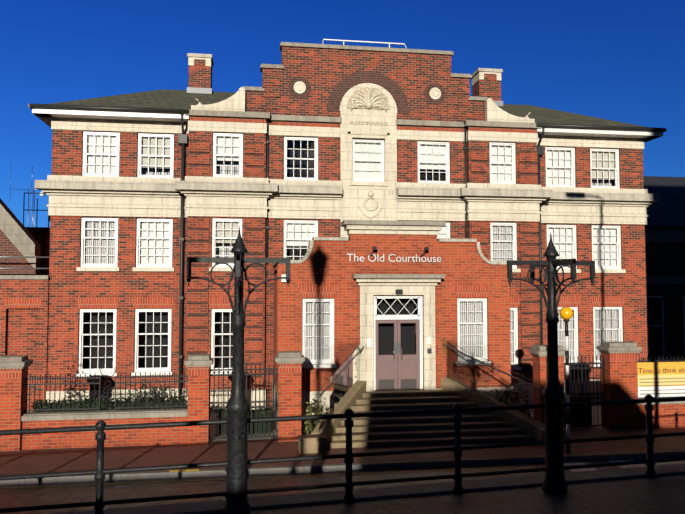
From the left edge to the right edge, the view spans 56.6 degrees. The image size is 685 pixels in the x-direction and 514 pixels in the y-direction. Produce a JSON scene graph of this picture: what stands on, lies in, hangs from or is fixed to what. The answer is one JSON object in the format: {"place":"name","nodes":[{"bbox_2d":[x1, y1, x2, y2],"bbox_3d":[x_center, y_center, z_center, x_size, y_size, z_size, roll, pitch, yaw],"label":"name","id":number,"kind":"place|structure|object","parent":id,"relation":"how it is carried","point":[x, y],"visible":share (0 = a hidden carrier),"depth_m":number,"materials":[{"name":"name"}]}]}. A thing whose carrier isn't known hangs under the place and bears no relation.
{"place":"outdoors","nodes":[
{"label":"outdoors","id":0,"kind":"place"},
{"bbox_2d":[0,400,684,513],"bbox_3d":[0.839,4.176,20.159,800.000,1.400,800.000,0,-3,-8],"label":"ground and road","id":1,"kind":"structure","parent":0,"point":[628,489],"depth_m":12.50,"materials":[{"name":"brown"}]},
{"bbox_2d":[0,166,49,411],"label":"neighbour building","id":2,"kind":"structure","parent":1,"relation":"on","point":[24,274],"depth_m":19.05,"materials":[{"name":"brick"}]},
{"bbox_2d":[186,225,290,513],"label":"lamp post","id":3,"kind":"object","parent":1,"relation":"on","point":[237,408],"depth_m":7.09,"materials":[{"name":"black metal"}]},
{"bbox_2d":[215,407,272,433],"bbox_3d":[-2.549,4.213,16.474,1.482,0.698,0.370,0,-3,-8],"label":"hedge","id":4,"kind":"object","parent":1,"relation":"on","point":[221,431],"depth_m":16.42,"materials":[{"name":"green plant"}]},
{"bbox_2d":[301,398,331,434],"bbox_3d":[-0.629,4.122,16.296,1.218,0.932,0.809,0,-3,-8],"label":"shrub left of steps","id":5,"kind":"object","parent":1,"relation":"on","point":[313,424],"visible":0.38,"depth_m":16.17,"materials":[{"name":"green plant"}]},
{"bbox_2d":[0,342,684,450],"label":"boundary wall and piers","id":6,"kind":"structure","parent":1,"relation":"on","point":[621,373],"depth_m":15.26,"materials":[{"name":"brick"}]},
{"bbox_2d":[77,391,105,402],"bbox_3d":[-6.212,3.626,15.746,1.147,0.623,0.710,0,-3,-8],"label":"lavender shrub","id":7,"kind":"object","parent":6,"relation":"on","point":[93,397],"visible":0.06,"depth_m":15.78,"materials":[{"name":"green plant"}]},
{"bbox_2d":[24,367,187,412],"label":"iron railings","id":8,"kind":"object","parent":6,"relation":"on","point":[107,389],"visible":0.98,"depth_m":15.18,"materials":[{"name":"black metal"}]},
{"bbox_2d":[31,395,185,411],"bbox_3d":[-5.675,3.686,15.574,3.641,0.492,0.429,0,-3,-8],"label":"box hedge","id":9,"kind":"object","parent":6,"relation":"on","point":[141,403],"visible":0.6,"depth_m":15.48,"materials":[{"name":"green"}]},
{"bbox_2d":[123,380,181,408],"bbox_3d":[-4.823,3.515,15.942,1.702,0.893,1.076,0,-3,-8],"label":"shrub","id":10,"kind":"object","parent":6,"relation":"on","point":[151,392],"visible":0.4,"depth_m":15.90,"materials":[{"name":"green plant"}]},
{"bbox_2d":[209,364,277,438],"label":"iron gate","id":11,"kind":"structure","parent":6,"relation":"attached to","point":[264,406],"depth_m":15.70,"materials":[{"name":"black metal"}]},
{"bbox_2d":[564,355,605,426],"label":"iron gate","id":12,"kind":"structure","parent":6,"relation":"attached to","point":[589,393],"depth_m":16.95,"materials":[{"name":"black metal"}]},
{"bbox_2d":[637,362,684,396],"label":"banner","id":13,"kind":"object","parent":6,"relation":"attached to","point":[662,384],"visible":0.77,"depth_m":17.03,"materials":[{"name":"yellow plastic"}]},
{"bbox_2d":[638,368,684,372],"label":"banner lettering","id":14,"kind":"object","parent":13,"relation":"attached to","point":[665,369],"visible":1,"depth_m":17.04},
{"bbox_2d":[637,356,684,397],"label":"iron railings","id":15,"kind":"object","parent":6,"relation":"on","point":[666,360],"visible":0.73,"depth_m":17.25,"materials":[{"name":"black metal"}]},
{"bbox_2d":[0,394,684,513],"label":"street railing","id":16,"kind":"object","parent":1,"relation":"on","point":[100,471],"visible":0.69,"depth_m":7.50,"materials":[{"name":"black metal"}]},
{"bbox_2d":[28,39,666,430],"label":"courthouse","id":17,"kind":"structure","parent":1,"relation":"on","point":[148,191],"depth_m":19.83,"materials":[{"name":"brick"}]},
{"bbox_2d":[347,254,440,261],"bbox_3d":[1.430,0.025,17.481,2.649,0.217,0.024,0,-3,-8],"label":"building sign lettering","id":18,"kind":"object","parent":17,"relation":"attached to","point":[360,258],"visible":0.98,"depth_m":17.48,"materials":[{"name":"white"}]},
{"bbox_2d":[298,377,566,453],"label":"entrance steps","id":19,"kind":"structure","parent":1,"relation":"on","point":[497,426],"depth_m":15.82,"materials":[{"name":"stone"}]},
{"bbox_2d":[318,341,543,430],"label":"stair railings","id":20,"kind":"object","parent":19,"relation":"on","point":[340,380],"visible":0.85,"depth_m":16.40,"materials":[{"name":"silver metal"}]},
{"bbox_2d":[495,384,533,418],"bbox_3d":[4.366,4.001,16.926,1.573,1.230,1.048,0,-3,-8],"label":"shrub right of steps","id":21,"kind":"object","parent":1,"relation":"on","point":[511,399],"visible":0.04,"depth_m":16.92,"materials":[{"name":"green plant"}]},
{"bbox_2d":[559,307,572,452],"bbox_3d":[5.139,2.796,14.520,0.300,3.310,0.300,0,-3,-8],"label":"belisha beacon","id":22,"kind":"object","parent":1,"relation":"on","point":[566,314],"visible":1,"depth_m":14.49,"materials":[{"name":"amber plastic"},{"name":"black painted metal"},{"name":"white painted metal"}]},
{"bbox_2d":[644,176,684,361],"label":"neighbouring building","id":23,"kind":"structure","parent":1,"relation":"on","point":[665,255],"depth_m":26.13,"materials":[{"name":"brick"}]},
{"bbox_2d":[0,0,684,227],"label":"sky","id":24,"kind":"structure","parent":0,"point":[623,61],"materials":[{"name":"blue"}]},
{"bbox_2d":[507,233,594,494],"bbox_3d":[2.646,1.294,7.996,0.854,3.240,0.854,-2,-3,37],"label":"lamp post","id":25,"kind":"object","parent":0,"point":[554,482],"depth_m":7.93,"materials":[{"name":"black metal"}]}
]}

